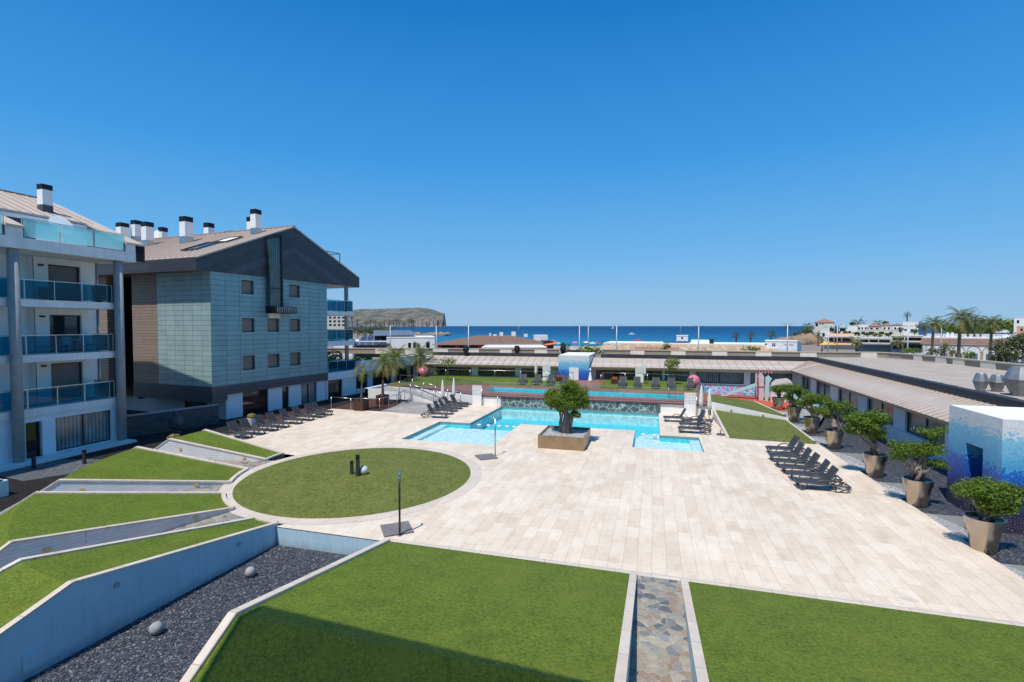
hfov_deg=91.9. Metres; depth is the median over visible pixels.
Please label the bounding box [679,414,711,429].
sun lounger
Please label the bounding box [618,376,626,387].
sun lounger
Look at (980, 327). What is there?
palm tree
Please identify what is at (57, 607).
retaining wall
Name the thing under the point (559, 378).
flower box
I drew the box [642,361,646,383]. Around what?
parasol
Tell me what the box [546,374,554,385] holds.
sun lounger
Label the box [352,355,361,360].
terrace shrub
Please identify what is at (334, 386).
window
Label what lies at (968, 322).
palm tree
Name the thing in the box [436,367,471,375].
window
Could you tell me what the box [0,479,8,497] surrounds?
planter
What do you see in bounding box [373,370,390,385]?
window
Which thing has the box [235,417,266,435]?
sun lounger
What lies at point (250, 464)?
channel floor
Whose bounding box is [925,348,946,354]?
bush
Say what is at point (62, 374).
balcony door
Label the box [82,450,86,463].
bollard lamp
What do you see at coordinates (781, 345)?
kiosk
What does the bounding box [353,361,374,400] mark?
palm tree
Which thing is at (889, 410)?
window
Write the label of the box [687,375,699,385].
pink ball
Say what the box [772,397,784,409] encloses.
tree pot
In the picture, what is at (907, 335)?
street lamp
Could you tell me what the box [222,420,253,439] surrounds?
sun lounger
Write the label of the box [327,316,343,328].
hotel
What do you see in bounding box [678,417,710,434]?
sun lounger
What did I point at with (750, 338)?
palm tree
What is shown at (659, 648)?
channel floor
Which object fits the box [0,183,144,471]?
apartment building
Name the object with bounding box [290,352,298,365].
window
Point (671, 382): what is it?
sun lounger
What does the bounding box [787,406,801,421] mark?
plant pot
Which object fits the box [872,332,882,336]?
shore tree
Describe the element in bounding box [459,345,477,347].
window
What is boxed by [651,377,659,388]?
sun lounger
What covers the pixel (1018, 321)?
house
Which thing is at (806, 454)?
sun lounger
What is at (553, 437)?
square planter
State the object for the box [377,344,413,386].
palm tree
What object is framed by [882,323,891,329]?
house
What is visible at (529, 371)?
window
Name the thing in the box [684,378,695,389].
sun lounger
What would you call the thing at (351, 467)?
lawn post
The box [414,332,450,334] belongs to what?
breakwater
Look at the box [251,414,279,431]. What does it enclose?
sun lounger
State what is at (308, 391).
window
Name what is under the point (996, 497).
potted tree
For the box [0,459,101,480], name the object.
dark path
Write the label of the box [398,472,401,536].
shower
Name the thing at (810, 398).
potted tree
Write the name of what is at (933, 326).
palm tree
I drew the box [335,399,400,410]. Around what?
bark bed
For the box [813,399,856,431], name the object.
potted tree
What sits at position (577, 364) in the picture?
mosaic kiosk
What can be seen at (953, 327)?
shore tree
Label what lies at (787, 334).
street lamp
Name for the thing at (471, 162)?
sky
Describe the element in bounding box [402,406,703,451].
pool basin
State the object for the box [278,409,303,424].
sun lounger
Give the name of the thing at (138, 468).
raised lawn
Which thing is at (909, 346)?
window
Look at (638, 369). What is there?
shower screen
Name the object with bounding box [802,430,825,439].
plinth
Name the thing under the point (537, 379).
sun lounger
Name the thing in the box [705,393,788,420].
raised lawn
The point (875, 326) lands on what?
house
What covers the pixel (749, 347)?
bush
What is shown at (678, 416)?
sun lounger
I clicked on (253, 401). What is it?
window
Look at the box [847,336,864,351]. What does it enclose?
palm tree
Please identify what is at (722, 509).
pool deck
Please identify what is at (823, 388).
window
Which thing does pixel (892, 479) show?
plinth
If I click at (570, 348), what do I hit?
beach
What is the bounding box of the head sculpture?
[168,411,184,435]
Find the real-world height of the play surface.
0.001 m
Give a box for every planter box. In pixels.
[354,399,368,410]
[376,394,388,404]
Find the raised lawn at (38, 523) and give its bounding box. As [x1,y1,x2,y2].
[0,491,234,567]
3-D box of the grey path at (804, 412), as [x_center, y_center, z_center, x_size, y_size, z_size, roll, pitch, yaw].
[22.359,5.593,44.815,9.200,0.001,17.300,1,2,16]
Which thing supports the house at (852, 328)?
on the ground at (814, 347)
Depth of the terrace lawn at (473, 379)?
53.87 m
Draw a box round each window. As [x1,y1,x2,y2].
[55,410,109,450]
[241,280,251,293]
[242,318,252,331]
[242,355,253,369]
[243,389,267,415]
[266,234,283,305]
[267,319,277,331]
[268,354,277,367]
[289,285,297,297]
[290,319,298,330]
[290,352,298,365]
[301,382,315,403]
[328,379,341,398]
[356,374,366,388]
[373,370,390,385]
[397,367,412,380]
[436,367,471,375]
[442,345,454,347]
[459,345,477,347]
[478,367,514,376]
[522,368,542,376]
[596,370,634,379]
[645,371,661,379]
[665,371,688,380]
[695,372,743,383]
[750,373,791,384]
[803,376,810,389]
[817,381,829,396]
[839,389,857,410]
[869,399,893,424]
[879,340,889,342]
[904,344,920,349]
[905,337,920,340]
[907,412,944,444]
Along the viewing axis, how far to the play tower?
46.03 m
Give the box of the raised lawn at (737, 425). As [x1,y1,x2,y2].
[713,409,818,443]
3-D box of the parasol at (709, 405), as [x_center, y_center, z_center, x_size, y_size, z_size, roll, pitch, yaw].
[14.433,4.654,36.182,0.520,2.420,0.512,-1,2,-33]
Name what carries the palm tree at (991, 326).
on the car park
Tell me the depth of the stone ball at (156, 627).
12.18 m
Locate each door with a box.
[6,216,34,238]
[25,421,39,457]
[48,264,78,300]
[49,315,79,351]
[51,362,81,390]
[282,386,287,407]
[569,368,578,379]
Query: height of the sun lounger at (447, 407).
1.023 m
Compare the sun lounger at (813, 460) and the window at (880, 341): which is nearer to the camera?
the sun lounger at (813, 460)
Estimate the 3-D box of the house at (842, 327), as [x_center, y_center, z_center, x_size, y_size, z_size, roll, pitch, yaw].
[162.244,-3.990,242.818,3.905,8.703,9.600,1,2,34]
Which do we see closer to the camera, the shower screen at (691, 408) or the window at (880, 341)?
the shower screen at (691, 408)
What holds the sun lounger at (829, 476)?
on the pool deck at (722, 509)
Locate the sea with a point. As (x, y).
(566, 335)
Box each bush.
[560,342,570,349]
[576,344,603,354]
[660,343,671,349]
[740,345,760,350]
[901,347,919,353]
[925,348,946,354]
[945,345,956,356]
[959,351,975,358]
[987,335,1023,363]
[988,351,1012,361]
[1007,332,1023,363]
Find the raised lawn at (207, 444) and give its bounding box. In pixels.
[154,429,283,460]
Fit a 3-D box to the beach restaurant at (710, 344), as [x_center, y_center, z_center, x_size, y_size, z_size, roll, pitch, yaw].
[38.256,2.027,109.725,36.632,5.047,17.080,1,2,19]
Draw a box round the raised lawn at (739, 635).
[680,578,1023,681]
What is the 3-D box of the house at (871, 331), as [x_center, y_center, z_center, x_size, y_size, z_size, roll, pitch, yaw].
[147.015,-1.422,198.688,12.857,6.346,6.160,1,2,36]
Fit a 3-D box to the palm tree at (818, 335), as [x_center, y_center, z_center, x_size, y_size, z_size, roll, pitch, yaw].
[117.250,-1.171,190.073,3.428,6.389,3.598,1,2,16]
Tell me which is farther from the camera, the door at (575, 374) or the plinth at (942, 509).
the door at (575, 374)
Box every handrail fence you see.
[331,390,404,410]
[399,381,445,400]
[412,379,460,401]
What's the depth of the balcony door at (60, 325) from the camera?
29.12 m
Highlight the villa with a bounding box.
[814,319,834,335]
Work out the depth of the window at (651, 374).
55.10 m
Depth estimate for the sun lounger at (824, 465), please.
22.14 m
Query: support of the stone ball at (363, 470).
on the round lawn at (325, 485)
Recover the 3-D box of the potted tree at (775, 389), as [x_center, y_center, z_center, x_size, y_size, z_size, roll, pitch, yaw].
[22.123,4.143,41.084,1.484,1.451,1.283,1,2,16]
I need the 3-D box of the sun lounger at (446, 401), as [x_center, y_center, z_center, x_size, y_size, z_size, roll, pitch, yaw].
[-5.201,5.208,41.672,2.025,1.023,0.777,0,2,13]
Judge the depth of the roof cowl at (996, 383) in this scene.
26.57 m
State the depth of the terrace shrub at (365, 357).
53.30 m
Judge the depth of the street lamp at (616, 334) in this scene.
95.92 m
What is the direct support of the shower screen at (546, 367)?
on the terrace lawn at (473, 379)
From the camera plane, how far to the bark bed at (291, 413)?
38.60 m
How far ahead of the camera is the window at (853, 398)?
38.92 m
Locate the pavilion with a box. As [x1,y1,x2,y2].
[334,330,434,357]
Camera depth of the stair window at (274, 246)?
40.23 m
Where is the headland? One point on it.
(424, 317)
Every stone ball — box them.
[149,621,163,635]
[245,566,255,577]
[360,465,367,474]
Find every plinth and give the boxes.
[790,421,804,426]
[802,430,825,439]
[820,444,863,460]
[859,470,904,490]
[900,497,965,527]
[962,538,1023,571]
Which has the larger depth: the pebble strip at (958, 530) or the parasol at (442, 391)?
the parasol at (442, 391)
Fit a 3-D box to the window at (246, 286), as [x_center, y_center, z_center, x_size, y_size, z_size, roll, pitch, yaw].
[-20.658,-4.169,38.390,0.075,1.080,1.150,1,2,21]
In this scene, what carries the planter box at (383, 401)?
on the bark bed at (373, 406)
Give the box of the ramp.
[365,384,452,403]
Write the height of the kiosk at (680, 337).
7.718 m
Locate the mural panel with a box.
[704,384,754,396]
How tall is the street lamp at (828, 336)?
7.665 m
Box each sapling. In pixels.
[439,358,456,380]
[664,357,680,371]
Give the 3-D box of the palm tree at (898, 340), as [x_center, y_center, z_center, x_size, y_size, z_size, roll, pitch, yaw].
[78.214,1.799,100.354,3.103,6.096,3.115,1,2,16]
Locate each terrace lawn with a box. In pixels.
[389,375,571,386]
[599,379,697,391]
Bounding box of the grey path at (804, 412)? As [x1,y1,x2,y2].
[699,390,822,420]
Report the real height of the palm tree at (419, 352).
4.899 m
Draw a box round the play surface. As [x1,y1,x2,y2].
[704,395,788,410]
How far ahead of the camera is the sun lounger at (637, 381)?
49.15 m
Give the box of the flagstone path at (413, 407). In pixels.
[382,401,468,413]
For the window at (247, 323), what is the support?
in the gabled building at (232, 324)
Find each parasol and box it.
[441,380,444,407]
[452,378,455,395]
[534,361,537,373]
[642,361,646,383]
[698,385,704,416]
[705,388,712,420]
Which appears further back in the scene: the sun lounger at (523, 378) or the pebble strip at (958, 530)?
the sun lounger at (523, 378)
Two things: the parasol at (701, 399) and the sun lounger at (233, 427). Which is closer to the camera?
the sun lounger at (233, 427)
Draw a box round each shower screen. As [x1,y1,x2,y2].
[472,385,481,405]
[543,364,549,380]
[635,366,642,382]
[684,392,696,415]
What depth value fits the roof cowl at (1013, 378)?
24.95 m
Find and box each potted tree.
[768,383,785,397]
[780,383,811,407]
[798,392,831,417]
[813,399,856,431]
[841,407,891,455]
[886,426,951,481]
[949,474,1023,521]
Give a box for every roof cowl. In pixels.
[463,346,468,353]
[514,346,519,352]
[560,346,565,353]
[972,373,989,391]
[989,374,1004,391]
[1002,366,1023,396]
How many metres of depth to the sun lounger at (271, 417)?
34.09 m
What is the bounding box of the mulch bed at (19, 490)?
[0,386,416,511]
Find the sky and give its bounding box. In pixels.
[0,0,1023,325]
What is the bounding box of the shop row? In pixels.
[327,348,1023,468]
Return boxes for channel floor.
[162,507,267,532]
[179,485,222,490]
[208,459,271,468]
[629,575,691,681]
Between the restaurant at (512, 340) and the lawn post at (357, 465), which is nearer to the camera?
the lawn post at (357, 465)
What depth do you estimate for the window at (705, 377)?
53.53 m
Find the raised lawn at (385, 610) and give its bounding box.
[180,539,636,681]
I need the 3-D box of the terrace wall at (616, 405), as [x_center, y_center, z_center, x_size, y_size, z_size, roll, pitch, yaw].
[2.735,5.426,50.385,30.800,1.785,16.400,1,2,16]
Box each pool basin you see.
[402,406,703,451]
[486,387,683,398]
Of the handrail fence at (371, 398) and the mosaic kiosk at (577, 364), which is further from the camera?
the mosaic kiosk at (577, 364)
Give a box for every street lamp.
[611,324,621,348]
[693,325,703,349]
[782,323,793,350]
[823,327,833,351]
[836,325,837,351]
[906,326,909,348]
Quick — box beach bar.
[823,333,858,348]
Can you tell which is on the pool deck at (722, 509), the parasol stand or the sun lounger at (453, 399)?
the parasol stand
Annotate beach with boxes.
[554,346,599,351]
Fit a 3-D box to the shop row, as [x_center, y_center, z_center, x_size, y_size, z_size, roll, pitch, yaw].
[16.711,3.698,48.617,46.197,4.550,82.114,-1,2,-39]
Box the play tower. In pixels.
[721,368,791,401]
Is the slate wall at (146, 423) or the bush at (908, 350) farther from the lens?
the bush at (908, 350)
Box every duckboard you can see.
[380,521,413,536]
[475,453,497,459]
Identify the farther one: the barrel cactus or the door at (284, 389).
the door at (284, 389)
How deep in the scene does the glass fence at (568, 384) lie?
41.90 m
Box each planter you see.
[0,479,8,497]
[247,418,255,424]
[538,425,590,450]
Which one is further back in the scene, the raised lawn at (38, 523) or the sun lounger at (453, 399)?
the sun lounger at (453, 399)
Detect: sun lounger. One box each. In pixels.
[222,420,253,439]
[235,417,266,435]
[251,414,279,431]
[265,411,290,428]
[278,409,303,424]
[289,406,314,420]
[301,403,325,417]
[306,401,333,415]
[420,404,448,418]
[428,401,453,414]
[432,399,457,411]
[439,396,462,409]
[445,394,468,406]
[517,374,527,384]
[531,374,542,384]
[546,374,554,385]
[559,375,570,383]
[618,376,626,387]
[633,377,641,387]
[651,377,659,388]
[663,408,691,421]
[667,377,676,387]
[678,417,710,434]
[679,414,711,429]
[681,409,712,424]
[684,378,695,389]
[765,435,805,455]
[768,441,810,461]
[773,447,820,470]
[779,452,828,475]
[787,459,842,484]
[793,465,850,493]
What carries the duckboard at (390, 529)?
on the pool deck at (722, 509)
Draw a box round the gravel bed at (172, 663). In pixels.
[23,545,347,681]
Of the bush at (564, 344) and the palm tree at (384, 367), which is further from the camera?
the bush at (564, 344)
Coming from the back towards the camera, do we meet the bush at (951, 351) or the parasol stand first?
the bush at (951, 351)
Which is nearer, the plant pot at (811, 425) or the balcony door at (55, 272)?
the balcony door at (55, 272)
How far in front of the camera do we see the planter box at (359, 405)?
40.58 m
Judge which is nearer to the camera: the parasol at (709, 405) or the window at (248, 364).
the parasol at (709, 405)
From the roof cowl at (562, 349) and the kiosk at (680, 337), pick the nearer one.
the roof cowl at (562, 349)
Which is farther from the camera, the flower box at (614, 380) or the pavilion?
the pavilion
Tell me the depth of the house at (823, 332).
222.20 m
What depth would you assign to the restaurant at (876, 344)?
147.54 m
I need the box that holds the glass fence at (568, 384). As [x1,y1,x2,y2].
[404,375,705,402]
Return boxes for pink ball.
[418,367,428,375]
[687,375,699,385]
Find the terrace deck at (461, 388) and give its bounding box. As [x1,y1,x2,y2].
[387,377,706,403]
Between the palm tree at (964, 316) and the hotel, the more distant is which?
the hotel
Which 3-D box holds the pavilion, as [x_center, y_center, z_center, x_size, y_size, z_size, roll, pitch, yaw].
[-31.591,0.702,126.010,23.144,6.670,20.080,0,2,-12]
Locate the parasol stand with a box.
[838,481,851,490]
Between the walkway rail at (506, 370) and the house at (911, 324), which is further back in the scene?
the house at (911, 324)
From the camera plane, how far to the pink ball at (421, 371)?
58.81 m
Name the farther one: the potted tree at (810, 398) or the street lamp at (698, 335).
the street lamp at (698, 335)
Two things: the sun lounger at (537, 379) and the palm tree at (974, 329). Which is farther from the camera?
the palm tree at (974, 329)
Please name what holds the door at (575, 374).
in the mosaic kiosk at (577, 364)
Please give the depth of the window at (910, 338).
137.10 m
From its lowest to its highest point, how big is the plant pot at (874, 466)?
1.060 m
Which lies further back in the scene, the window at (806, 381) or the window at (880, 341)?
the window at (880, 341)
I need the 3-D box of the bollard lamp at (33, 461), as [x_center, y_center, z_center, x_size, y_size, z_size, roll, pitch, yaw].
[-23.422,5.910,24.242,0.130,0.700,0.130,0,2,-1]
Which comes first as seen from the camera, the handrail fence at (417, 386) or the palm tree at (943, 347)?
the handrail fence at (417, 386)
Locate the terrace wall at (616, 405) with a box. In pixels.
[387,386,707,415]
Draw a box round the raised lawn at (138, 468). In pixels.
[40,446,248,490]
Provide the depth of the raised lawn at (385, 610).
10.11 m
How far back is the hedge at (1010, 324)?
207.69 m
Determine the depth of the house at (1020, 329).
174.34 m
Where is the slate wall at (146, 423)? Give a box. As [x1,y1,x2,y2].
[127,404,218,437]
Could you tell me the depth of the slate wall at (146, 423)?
32.68 m
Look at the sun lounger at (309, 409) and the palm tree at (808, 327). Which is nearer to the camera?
the sun lounger at (309, 409)
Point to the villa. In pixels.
(820, 324)
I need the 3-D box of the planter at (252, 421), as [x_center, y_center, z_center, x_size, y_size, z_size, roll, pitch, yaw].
[-18.350,5.655,34.894,0.580,0.500,0.571,1,2,16]
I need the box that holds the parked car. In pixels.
[996,330,1008,333]
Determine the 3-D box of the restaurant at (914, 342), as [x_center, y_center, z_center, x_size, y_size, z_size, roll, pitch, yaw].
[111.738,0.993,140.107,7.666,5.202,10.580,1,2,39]
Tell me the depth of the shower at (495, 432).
26.54 m
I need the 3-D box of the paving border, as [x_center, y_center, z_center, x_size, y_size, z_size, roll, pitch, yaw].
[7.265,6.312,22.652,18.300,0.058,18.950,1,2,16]
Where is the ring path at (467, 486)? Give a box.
[219,446,481,524]
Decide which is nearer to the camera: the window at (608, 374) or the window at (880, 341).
the window at (608, 374)
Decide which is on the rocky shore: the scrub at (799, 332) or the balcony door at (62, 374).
the scrub at (799, 332)
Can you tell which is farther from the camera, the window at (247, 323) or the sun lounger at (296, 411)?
the window at (247, 323)
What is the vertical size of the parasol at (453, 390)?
2.420 m
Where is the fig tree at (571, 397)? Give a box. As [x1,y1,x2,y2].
[543,378,592,433]
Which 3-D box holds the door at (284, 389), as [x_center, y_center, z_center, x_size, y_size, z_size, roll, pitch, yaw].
[-19.475,4.831,42.333,0.075,1.880,0.750,1,2,21]
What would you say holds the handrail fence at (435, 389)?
on the ramp
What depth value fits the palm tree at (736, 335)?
140.01 m
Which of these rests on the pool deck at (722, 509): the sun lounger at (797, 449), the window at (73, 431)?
the sun lounger at (797, 449)
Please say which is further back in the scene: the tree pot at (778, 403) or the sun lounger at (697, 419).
the tree pot at (778, 403)
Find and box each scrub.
[349,325,394,334]
[789,327,814,336]
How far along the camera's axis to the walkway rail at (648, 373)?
52.01 m
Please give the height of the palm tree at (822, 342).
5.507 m
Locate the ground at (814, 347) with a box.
[274,332,926,525]
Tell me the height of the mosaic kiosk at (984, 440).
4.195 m
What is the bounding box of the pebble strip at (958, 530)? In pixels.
[795,425,1023,578]
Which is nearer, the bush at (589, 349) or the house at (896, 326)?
the bush at (589, 349)
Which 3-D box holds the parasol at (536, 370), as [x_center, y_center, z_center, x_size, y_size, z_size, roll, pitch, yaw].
[2.586,3.243,53.065,0.512,2.420,0.520,0,2,-9]
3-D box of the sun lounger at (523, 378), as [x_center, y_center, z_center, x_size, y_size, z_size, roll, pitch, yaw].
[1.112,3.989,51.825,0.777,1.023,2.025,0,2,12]
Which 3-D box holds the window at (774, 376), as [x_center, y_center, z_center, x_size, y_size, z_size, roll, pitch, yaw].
[27.417,4.018,52.431,4.086,1.230,0.075,0,2,13]
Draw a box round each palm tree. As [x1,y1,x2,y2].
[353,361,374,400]
[369,351,399,395]
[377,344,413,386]
[406,341,436,375]
[731,331,740,341]
[745,332,756,342]
[765,328,775,339]
[801,322,813,333]
[814,330,821,345]
[817,335,826,351]
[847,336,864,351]
[889,335,906,352]
[918,315,946,354]
[918,321,928,335]
[938,342,950,355]
[941,306,979,357]
[964,311,978,336]
[968,312,985,336]
[972,317,987,336]
[979,315,1008,360]
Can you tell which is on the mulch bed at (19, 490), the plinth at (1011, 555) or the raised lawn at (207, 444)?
the raised lawn at (207, 444)
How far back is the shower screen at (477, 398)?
43.34 m
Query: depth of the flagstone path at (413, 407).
42.16 m
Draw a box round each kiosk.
[558,352,595,379]
[676,326,687,340]
[765,340,800,350]
[947,405,1023,533]
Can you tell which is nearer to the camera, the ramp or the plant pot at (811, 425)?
the plant pot at (811, 425)
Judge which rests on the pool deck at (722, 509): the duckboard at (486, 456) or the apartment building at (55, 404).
the duckboard at (486, 456)
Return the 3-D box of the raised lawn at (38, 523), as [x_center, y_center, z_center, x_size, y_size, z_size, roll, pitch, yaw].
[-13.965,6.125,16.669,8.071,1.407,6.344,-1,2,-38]
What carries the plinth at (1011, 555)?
on the gravel strip at (938, 476)
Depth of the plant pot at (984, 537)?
15.21 m
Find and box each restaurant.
[432,332,558,348]
[599,339,778,351]
[858,337,890,351]
[889,335,923,352]
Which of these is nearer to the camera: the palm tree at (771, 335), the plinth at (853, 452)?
the plinth at (853, 452)
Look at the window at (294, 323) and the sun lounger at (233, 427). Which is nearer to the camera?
the sun lounger at (233, 427)
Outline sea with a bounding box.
[351,326,1012,347]
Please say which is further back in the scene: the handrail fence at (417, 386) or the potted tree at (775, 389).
the handrail fence at (417, 386)
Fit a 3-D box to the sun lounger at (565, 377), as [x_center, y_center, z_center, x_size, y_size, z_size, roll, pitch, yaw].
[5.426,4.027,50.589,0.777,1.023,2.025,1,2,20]
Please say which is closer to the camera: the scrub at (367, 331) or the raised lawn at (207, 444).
the raised lawn at (207, 444)
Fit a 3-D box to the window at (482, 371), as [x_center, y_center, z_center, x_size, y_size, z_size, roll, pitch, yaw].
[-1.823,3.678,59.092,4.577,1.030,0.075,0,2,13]
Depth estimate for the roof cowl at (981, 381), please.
26.64 m
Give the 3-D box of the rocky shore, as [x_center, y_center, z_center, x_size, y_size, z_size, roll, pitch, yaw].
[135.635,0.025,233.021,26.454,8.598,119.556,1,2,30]
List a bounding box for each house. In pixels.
[811,329,827,335]
[838,324,846,333]
[847,325,857,335]
[858,324,868,331]
[859,329,898,337]
[869,323,880,329]
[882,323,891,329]
[892,323,902,334]
[903,321,918,334]
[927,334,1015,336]
[1014,317,1023,333]
[1016,326,1023,335]
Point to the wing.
(342, 387)
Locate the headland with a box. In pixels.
[342,308,445,326]
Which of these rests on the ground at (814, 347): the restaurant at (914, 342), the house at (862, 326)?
the house at (862, 326)
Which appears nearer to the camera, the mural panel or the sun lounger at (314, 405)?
the sun lounger at (314, 405)
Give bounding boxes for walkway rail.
[443,369,572,380]
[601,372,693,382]
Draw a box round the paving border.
[388,438,1023,625]
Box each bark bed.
[227,408,327,434]
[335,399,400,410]
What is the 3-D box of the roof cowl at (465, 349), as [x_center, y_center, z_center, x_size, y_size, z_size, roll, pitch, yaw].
[-5.774,1.104,62.065,0.857,1.050,0.815,0,2,-1]
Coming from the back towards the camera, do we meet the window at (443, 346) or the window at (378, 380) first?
the window at (443, 346)
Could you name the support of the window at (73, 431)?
in the apartment building at (55, 404)
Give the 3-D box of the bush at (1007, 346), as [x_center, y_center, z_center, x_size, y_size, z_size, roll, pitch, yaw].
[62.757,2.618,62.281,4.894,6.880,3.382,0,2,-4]
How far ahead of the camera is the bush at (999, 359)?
63.77 m
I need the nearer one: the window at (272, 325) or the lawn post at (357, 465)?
the lawn post at (357, 465)
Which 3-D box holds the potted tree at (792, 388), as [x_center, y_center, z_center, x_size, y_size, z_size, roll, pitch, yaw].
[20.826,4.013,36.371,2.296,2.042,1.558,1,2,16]
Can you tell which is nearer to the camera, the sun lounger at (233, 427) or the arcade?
the sun lounger at (233, 427)
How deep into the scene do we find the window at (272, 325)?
40.86 m
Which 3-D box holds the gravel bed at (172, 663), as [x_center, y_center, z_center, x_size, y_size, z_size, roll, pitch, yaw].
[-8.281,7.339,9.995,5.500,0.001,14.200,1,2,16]
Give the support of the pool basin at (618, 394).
in the terrace deck at (461, 388)
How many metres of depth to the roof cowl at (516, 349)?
61.79 m
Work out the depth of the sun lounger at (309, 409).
37.91 m
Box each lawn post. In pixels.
[350,461,353,473]
[356,454,359,475]
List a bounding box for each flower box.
[556,374,562,381]
[611,377,617,383]
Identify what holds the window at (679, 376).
in the shop row
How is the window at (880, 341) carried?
in the restaurant at (876, 344)
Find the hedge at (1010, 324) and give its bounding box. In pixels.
[937,316,1013,333]
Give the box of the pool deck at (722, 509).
[228,405,1023,622]
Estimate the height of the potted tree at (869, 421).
2.338 m
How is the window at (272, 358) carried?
in the gabled building at (232, 324)
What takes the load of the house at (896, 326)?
on the ground at (814, 347)
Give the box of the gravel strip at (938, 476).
[818,418,1023,548]
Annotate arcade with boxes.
[921,332,1021,361]
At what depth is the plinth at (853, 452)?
27.65 m
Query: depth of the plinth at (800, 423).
35.66 m
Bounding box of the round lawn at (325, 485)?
[232,448,470,517]
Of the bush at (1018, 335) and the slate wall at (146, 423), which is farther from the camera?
the bush at (1018, 335)
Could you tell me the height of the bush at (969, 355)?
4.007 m
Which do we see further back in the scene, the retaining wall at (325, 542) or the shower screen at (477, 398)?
the shower screen at (477, 398)
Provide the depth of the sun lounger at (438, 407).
39.23 m
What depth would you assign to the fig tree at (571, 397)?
29.15 m
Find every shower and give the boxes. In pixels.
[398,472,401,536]
[491,417,495,455]
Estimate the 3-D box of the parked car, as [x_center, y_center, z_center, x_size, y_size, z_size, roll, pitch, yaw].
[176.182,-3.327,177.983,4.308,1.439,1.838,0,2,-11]
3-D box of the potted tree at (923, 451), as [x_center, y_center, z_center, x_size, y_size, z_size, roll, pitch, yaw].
[15.788,4.418,19.319,2.164,2.316,1.312,1,2,16]
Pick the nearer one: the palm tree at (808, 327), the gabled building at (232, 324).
the gabled building at (232, 324)
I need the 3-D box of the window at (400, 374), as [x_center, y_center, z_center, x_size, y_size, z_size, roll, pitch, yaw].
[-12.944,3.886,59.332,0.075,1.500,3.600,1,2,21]
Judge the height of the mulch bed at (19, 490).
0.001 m
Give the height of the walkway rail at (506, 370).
1.076 m
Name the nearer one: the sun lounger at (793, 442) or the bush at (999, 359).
the sun lounger at (793, 442)
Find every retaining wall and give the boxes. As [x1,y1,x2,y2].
[0,516,278,681]
[276,527,378,554]
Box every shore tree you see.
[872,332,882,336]
[947,326,957,331]
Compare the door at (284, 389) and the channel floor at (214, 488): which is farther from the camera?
the door at (284, 389)
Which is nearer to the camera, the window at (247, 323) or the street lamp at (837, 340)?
the window at (247, 323)
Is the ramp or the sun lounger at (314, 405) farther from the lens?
the ramp
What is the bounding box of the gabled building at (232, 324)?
[98,209,359,418]
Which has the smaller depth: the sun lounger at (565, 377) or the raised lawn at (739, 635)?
the raised lawn at (739, 635)
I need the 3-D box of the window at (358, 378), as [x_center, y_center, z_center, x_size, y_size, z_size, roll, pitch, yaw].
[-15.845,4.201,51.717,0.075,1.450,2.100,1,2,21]
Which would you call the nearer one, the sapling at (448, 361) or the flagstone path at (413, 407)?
the flagstone path at (413, 407)
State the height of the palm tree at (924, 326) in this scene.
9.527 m
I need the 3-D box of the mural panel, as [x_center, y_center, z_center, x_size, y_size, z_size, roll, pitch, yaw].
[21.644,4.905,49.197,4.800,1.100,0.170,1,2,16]
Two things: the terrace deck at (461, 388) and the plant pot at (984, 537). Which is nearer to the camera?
the plant pot at (984, 537)
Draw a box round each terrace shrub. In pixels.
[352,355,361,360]
[360,353,370,359]
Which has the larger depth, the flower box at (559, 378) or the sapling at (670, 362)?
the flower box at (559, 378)
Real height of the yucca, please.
1.524 m
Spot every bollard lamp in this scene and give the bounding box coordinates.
[31,454,35,468]
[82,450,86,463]
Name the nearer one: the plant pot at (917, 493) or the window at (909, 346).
the plant pot at (917, 493)
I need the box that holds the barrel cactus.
[167,434,180,438]
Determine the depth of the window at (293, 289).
42.93 m
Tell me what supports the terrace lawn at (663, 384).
on the terrace deck at (461, 388)
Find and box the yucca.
[428,365,439,375]
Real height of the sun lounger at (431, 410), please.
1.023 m
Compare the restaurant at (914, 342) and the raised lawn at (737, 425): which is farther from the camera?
the restaurant at (914, 342)
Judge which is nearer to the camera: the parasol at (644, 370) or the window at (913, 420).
the window at (913, 420)
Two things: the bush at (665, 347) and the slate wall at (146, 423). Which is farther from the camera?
the bush at (665, 347)
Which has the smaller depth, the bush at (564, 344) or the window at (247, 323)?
the window at (247, 323)
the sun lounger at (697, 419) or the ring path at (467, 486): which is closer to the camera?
the ring path at (467, 486)
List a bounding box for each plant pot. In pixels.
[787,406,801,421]
[803,416,820,433]
[824,428,844,449]
[862,451,887,477]
[902,475,933,507]
[963,511,1006,554]
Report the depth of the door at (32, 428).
26.07 m
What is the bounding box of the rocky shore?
[773,333,822,344]
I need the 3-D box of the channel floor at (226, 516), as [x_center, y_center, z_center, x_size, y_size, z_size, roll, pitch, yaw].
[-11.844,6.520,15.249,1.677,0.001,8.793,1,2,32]
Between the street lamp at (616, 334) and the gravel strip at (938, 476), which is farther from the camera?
the street lamp at (616, 334)
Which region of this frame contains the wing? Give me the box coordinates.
[326,354,425,399]

